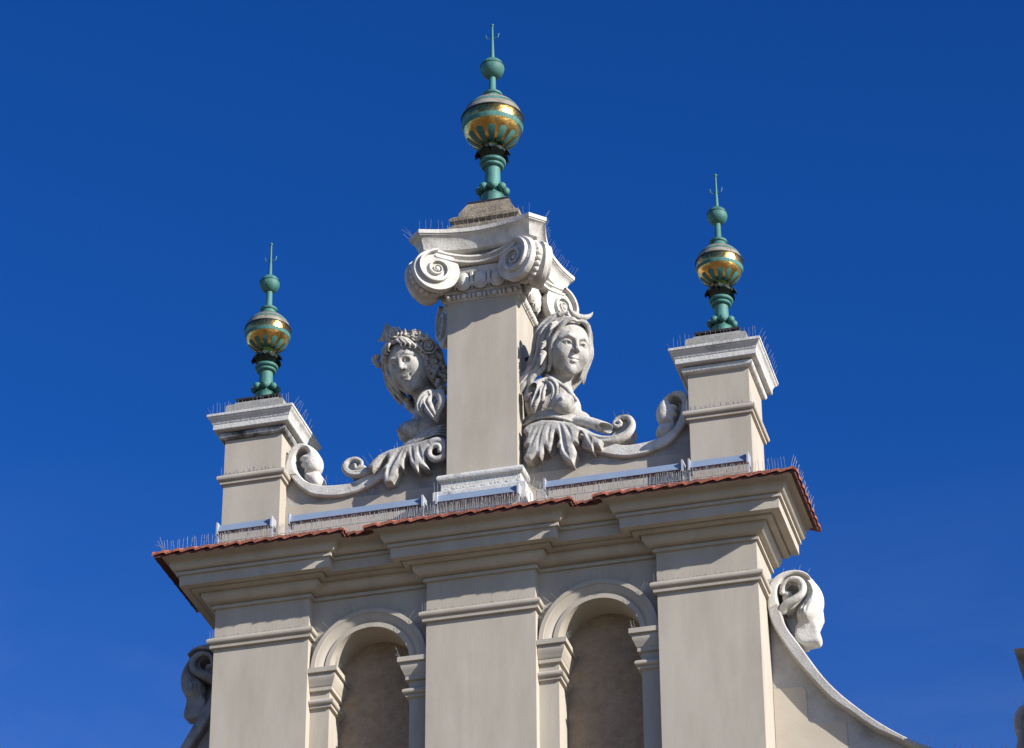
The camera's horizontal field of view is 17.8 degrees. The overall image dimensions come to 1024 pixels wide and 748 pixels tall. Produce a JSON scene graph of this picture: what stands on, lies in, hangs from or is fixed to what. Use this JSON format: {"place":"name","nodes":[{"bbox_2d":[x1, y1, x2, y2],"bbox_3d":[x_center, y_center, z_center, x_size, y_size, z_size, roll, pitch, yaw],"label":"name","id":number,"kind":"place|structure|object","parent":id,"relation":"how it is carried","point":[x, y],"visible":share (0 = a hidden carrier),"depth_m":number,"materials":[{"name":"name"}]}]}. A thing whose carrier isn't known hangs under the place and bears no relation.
{"place":"outdoors","nodes":[
{"label":"outdoors","id":0,"kind":"place"},
{"bbox_2d":[152,466,820,747],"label":"gable building","id":1,"kind":"structure","parent":0,"point":[686,662],"depth_m":28.73,"materials":[{"name":"beige paint"}]},
{"bbox_2d":[216,515,275,543],"bbox_3d":[-2.424,1.451,29.745,0.536,0.235,0.125,-8,-32,13],"label":"light housing","id":2,"kind":"object","parent":1,"relation":"on","point":[250,525],"visible":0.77,"depth_m":29.74,"materials":[{"name":"grey metal"}]},
{"bbox_2d":[215,523,285,542],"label":"bird spike strip","id":3,"kind":"object","parent":1,"relation":"on","point":[239,535],"visible":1,"depth_m":29.56,"materials":[{"name":"grey metal"}]},
{"bbox_2d":[164,519,339,549],"bbox_3d":[-2.346,1.434,29.357,1.667,0.120,0.030,-8,-32,13],"label":"bird spike strip","id":4,"kind":"object","parent":1,"relation":"on","point":[254,534],"visible":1,"depth_m":29.35,"materials":[{"name":"grey metal"}]},
{"bbox_2d":[210,621,306,638],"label":"bird spike strip","id":5,"kind":"object","parent":1,"relation":"on","point":[257,629],"visible":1,"depth_m":29.29,"materials":[{"name":"grey metal"}]},
{"bbox_2d":[207,393,321,541],"bbox_3d":[-2.329,1.083,30.462,0.844,1.802,0.872,-8,-32,13],"label":"attic pedestal","id":6,"kind":"object","parent":1,"relation":"on","point":[264,432],"visible":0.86,"depth_m":30.34,"materials":[{"name":"beige paint"}]},
{"bbox_2d":[220,460,279,475],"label":"bird spike strip","id":7,"kind":"object","parent":6,"relation":"on","point":[250,471],"visible":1,"depth_m":30.22,"materials":[{"name":"silver metal"}]},
{"bbox_2d":[228,394,288,409],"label":"bird spike strip","id":8,"kind":"object","parent":6,"relation":"on","point":[256,406],"visible":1,"depth_m":30.47,"materials":[{"name":"silver metal"}]},
{"bbox_2d":[244,243,291,395],"bbox_3d":[-2.344,-0.484,31.402,0.455,1.852,0.455,-8,-32,13],"label":"ball finial","id":9,"kind":"object","parent":6,"relation":"on","point":[267,330],"visible":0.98,"depth_m":31.17,"materials":[{"name":"green metal"}]},
{"bbox_2d":[288,505,422,532],"bbox_3d":[-1.410,1.299,29.343,1.272,0.108,0.017,-8,-32,13],"label":"bird spike strip","id":10,"kind":"object","parent":1,"relation":"on","point":[413,514],"visible":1,"depth_m":29.34,"materials":[{"name":"grey metal"}]},
{"bbox_2d":[288,495,426,533],"bbox_3d":[-1.401,1.304,29.509,1.279,0.235,0.125,-8,-32,13],"label":"light housing","id":11,"kind":"object","parent":1,"relation":"on","point":[350,512],"visible":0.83,"depth_m":29.50,"materials":[{"name":"grey metal"}]},
{"bbox_2d":[285,443,446,533],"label":"crest wall","id":12,"kind":"structure","parent":1,"relation":"on","point":[309,490],"depth_m":30.01,"materials":[{"name":"white stone"}]},
{"bbox_2d":[341,322,446,489],"bbox_3d":[-1.018,0.334,30.580,1.031,1.887,0.711,-8,-32,13],"label":"bust","id":13,"kind":"object","parent":12,"relation":"on","point":[410,363],"visible":0.96,"depth_m":30.28,"materials":[{"name":"grey stone"}]},
{"bbox_2d":[312,598,425,646],"bbox_3d":[-1.280,2.182,29.122,1.157,0.418,0.041,-8,-32,13],"label":"bird spike strip","id":14,"kind":"object","parent":1,"relation":"on","point":[375,607],"visible":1,"depth_m":29.17,"materials":[{"name":"grey metal"}]},
{"bbox_2d":[370,486,566,521],"bbox_3d":[-0.393,1.154,28.907,1.813,0.120,0.031,-8,-32,13],"label":"bird spike strip","id":15,"kind":"object","parent":1,"relation":"on","point":[473,502],"visible":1,"depth_m":28.90,"materials":[{"name":"grey metal"}]},
{"bbox_2d":[423,491,527,514],"bbox_3d":[-0.331,1.144,29.095,0.973,0.108,0.016,-8,-32,13],"label":"bird spike strip","id":16,"kind":"object","parent":1,"relation":"on","point":[456,506],"visible":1,"depth_m":29.08,"materials":[{"name":"grey metal"}]},
{"bbox_2d":[422,593,533,611],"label":"bird spike strip","id":17,"kind":"object","parent":1,"relation":"on","point":[477,604],"visible":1,"depth_m":28.83,"materials":[{"name":"grey metal"}]},
{"bbox_2d":[435,482,521,513],"bbox_3d":[-0.299,1.146,29.256,0.774,0.235,0.125,-8,-32,13],"label":"light housing","id":18,"kind":"object","parent":1,"relation":"on","point":[479,494],"visible":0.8,"depth_m":29.25,"materials":[{"name":"grey metal"}]},
{"bbox_2d":[405,196,578,514],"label":"square column","id":19,"kind":"structure","parent":1,"relation":"on","point":[499,289],"depth_m":30.37,"materials":[{"name":"beige paint"}]},
{"bbox_2d":[419,214,503,228],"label":"bird spike strip","id":20,"kind":"object","parent":19,"relation":"on","point":[463,226],"visible":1,"depth_m":30.72,"materials":[{"name":"silver metal"}]},
{"bbox_2d":[434,471,525,491],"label":"bird spike strip","id":21,"kind":"object","parent":19,"relation":"on","point":[477,481],"visible":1,"depth_m":29.45,"materials":[{"name":"silver metal"}]},
{"bbox_2d":[461,24,523,199],"bbox_3d":[-0.191,-2.526,31.954,0.621,2.237,0.621,-8,-32,13],"label":"ball finial","id":22,"kind":"object","parent":19,"relation":"on","point":[492,120],"visible":0.98,"depth_m":31.67,"materials":[{"name":"green metal"}]},
{"bbox_2d":[526,473,549,498],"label":"bird spike strip","id":23,"kind":"object","parent":19,"relation":"on","point":[534,486],"visible":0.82,"depth_m":29.36,"materials":[{"name":"grey metal"}]},
{"bbox_2d":[546,211,576,270],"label":"bird spike strip","id":24,"kind":"object","parent":19,"relation":"on","point":[553,242],"visible":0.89,"depth_m":31.03,"materials":[{"name":"silver metal"}]},
{"bbox_2d":[571,488,598,501],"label":"bird spike strip","id":25,"kind":"object","parent":1,"relation":"on","point":[583,494],"visible":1,"depth_m":28.76,"materials":[{"name":"grey metal"}]},
{"bbox_2d":[538,570,656,617],"bbox_3d":[0.743,1.893,28.655,1.158,0.414,0.040,-8,-32,13],"label":"bird spike strip","id":26,"kind":"object","parent":1,"relation":"on","point":[597,578],"visible":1,"depth_m":28.71,"materials":[{"name":"grey metal"}]},
{"bbox_2d":[523,390,691,500],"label":"crest wall","id":27,"kind":"structure","parent":1,"relation":"on","point":[670,444],"depth_m":29.45,"materials":[{"name":"white stone"}]},
{"bbox_2d":[519,306,637,469],"bbox_3d":[0.569,0.182,29.984,1.161,1.642,0.702,-8,-32,13],"label":"bust","id":28,"kind":"object","parent":27,"relation":"on","point":[560,361],"visible":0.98,"depth_m":29.90,"materials":[{"name":"grey stone"}]},
{"bbox_2d":[536,471,684,499],"bbox_3d":[0.868,0.973,28.818,1.354,0.107,0.017,-8,-32,13],"label":"bird spike strip","id":29,"kind":"object","parent":1,"relation":"on","point":[578,488],"visible":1,"depth_m":28.82,"materials":[{"name":"silver metal"}]},
{"bbox_2d":[543,459,685,498],"bbox_3d":[0.910,0.973,28.977,1.272,0.235,0.125,-8,-32,13],"label":"light housing","id":30,"kind":"object","parent":1,"relation":"attached to","point":[608,477],"visible":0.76,"depth_m":28.98,"materials":[{"name":"grey metal"}]},
{"bbox_2d":[599,456,785,490],"bbox_3d":[1.563,0.873,28.457,1.659,0.120,0.030,-8,-32,13],"label":"bird spike strip","id":31,"kind":"object","parent":1,"relation":"on","point":[690,475],"visible":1,"depth_m":28.46,"materials":[{"name":"silver metal"}]},
{"bbox_2d":[658,560,756,581],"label":"bird spike strip","id":32,"kind":"object","parent":1,"relation":"on","point":[706,570],"visible":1,"depth_m":28.36,"materials":[{"name":"grey metal"}]},
{"bbox_2d":[685,463,746,479],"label":"bird spike strip","id":33,"kind":"object","parent":1,"relation":"on","point":[703,469],"visible":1,"depth_m":28.60,"materials":[{"name":"silver metal"}]},
{"bbox_2d":[688,450,750,479],"bbox_3d":[1.829,0.841,28.766,0.542,0.235,0.125,-8,-32,13],"label":"light housing","id":34,"kind":"object","parent":1,"relation":"on","point":[723,461],"visible":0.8,"depth_m":28.76,"materials":[{"name":"grey metal"}]},
{"bbox_2d":[668,326,777,479],"bbox_3d":[1.935,0.472,29.481,0.844,1.802,0.872,-8,-32,13],"label":"attic pedestal","id":35,"kind":"object","parent":1,"relation":"on","point":[721,368],"visible":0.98,"depth_m":29.36,"materials":[{"name":"beige paint"}]},
{"bbox_2d":[673,325,755,346],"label":"bird spike strip","id":36,"kind":"object","parent":35,"relation":"on","point":[710,334],"visible":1,"depth_m":29.52,"materials":[{"name":"silver metal"}]},
{"bbox_2d":[686,395,751,410],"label":"bird spike strip","id":37,"kind":"object","parent":35,"relation":"on","point":[718,405],"visible":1,"depth_m":29.23,"materials":[{"name":"silver metal"}]},
{"bbox_2d":[695,174,743,329],"bbox_3d":[1.928,-1.096,30.419,0.455,1.852,0.455,-8,-32,13],"label":"ball finial","id":38,"kind":"object","parent":35,"relation":"on","point":[719,262],"visible":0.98,"depth_m":30.19,"materials":[{"name":"green metal"}]},
{"bbox_2d":[791,454,813,508],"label":"bird spike strip","id":39,"kind":"object","parent":1,"relation":"on","point":[802,478],"visible":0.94,"depth_m":28.64,"materials":[{"name":"silver metal"}]},
{"bbox_2d":[0,0,1023,747],"label":"sky","id":40,"kind":"structure","parent":0,"point":[866,157],"materials":[{"name":"blue"}]},
{"label":"ground","id":41,"kind":"structure","parent":0,"visible":0},
{"bbox_2d":[180,692,211,747],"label":"wing wall","id":42,"kind":"structure","parent":41,"relation":"on","point":[198,735],"depth_m":29.41,"materials":[{"name":"grey stone"}]},
{"bbox_2d":[181,645,213,723],"bbox_3d":[-2.784,2.838,29.766,0.480,0.687,0.384,-8,-32,13],"label":"scroll volute","id":43,"kind":"object","parent":42,"relation":"on","point":[196,678],"visible":0.69,"depth_m":29.68,"materials":[{"name":"grey stone"}]},
{"bbox_2d":[767,579,931,747],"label":"wing wall","id":44,"kind":"structure","parent":41,"relation":"on","point":[813,708],"depth_m":27.97,"materials":[{"name":"beige paint"}]},
{"bbox_2d":[767,570,824,651],"bbox_3d":[2.499,2.081,28.551,0.480,0.687,0.384,-8,-32,13],"label":"scroll volute","id":45,"kind":"object","parent":44,"relation":"on","point":[798,594],"visible":0.96,"depth_m":28.46,"materials":[{"name":"white stone"}]},
{"bbox_2d":[1014,648,1023,747],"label":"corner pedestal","id":46,"kind":"object","parent":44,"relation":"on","point":[1019,716],"visible":1,"depth_m":27.16,"materials":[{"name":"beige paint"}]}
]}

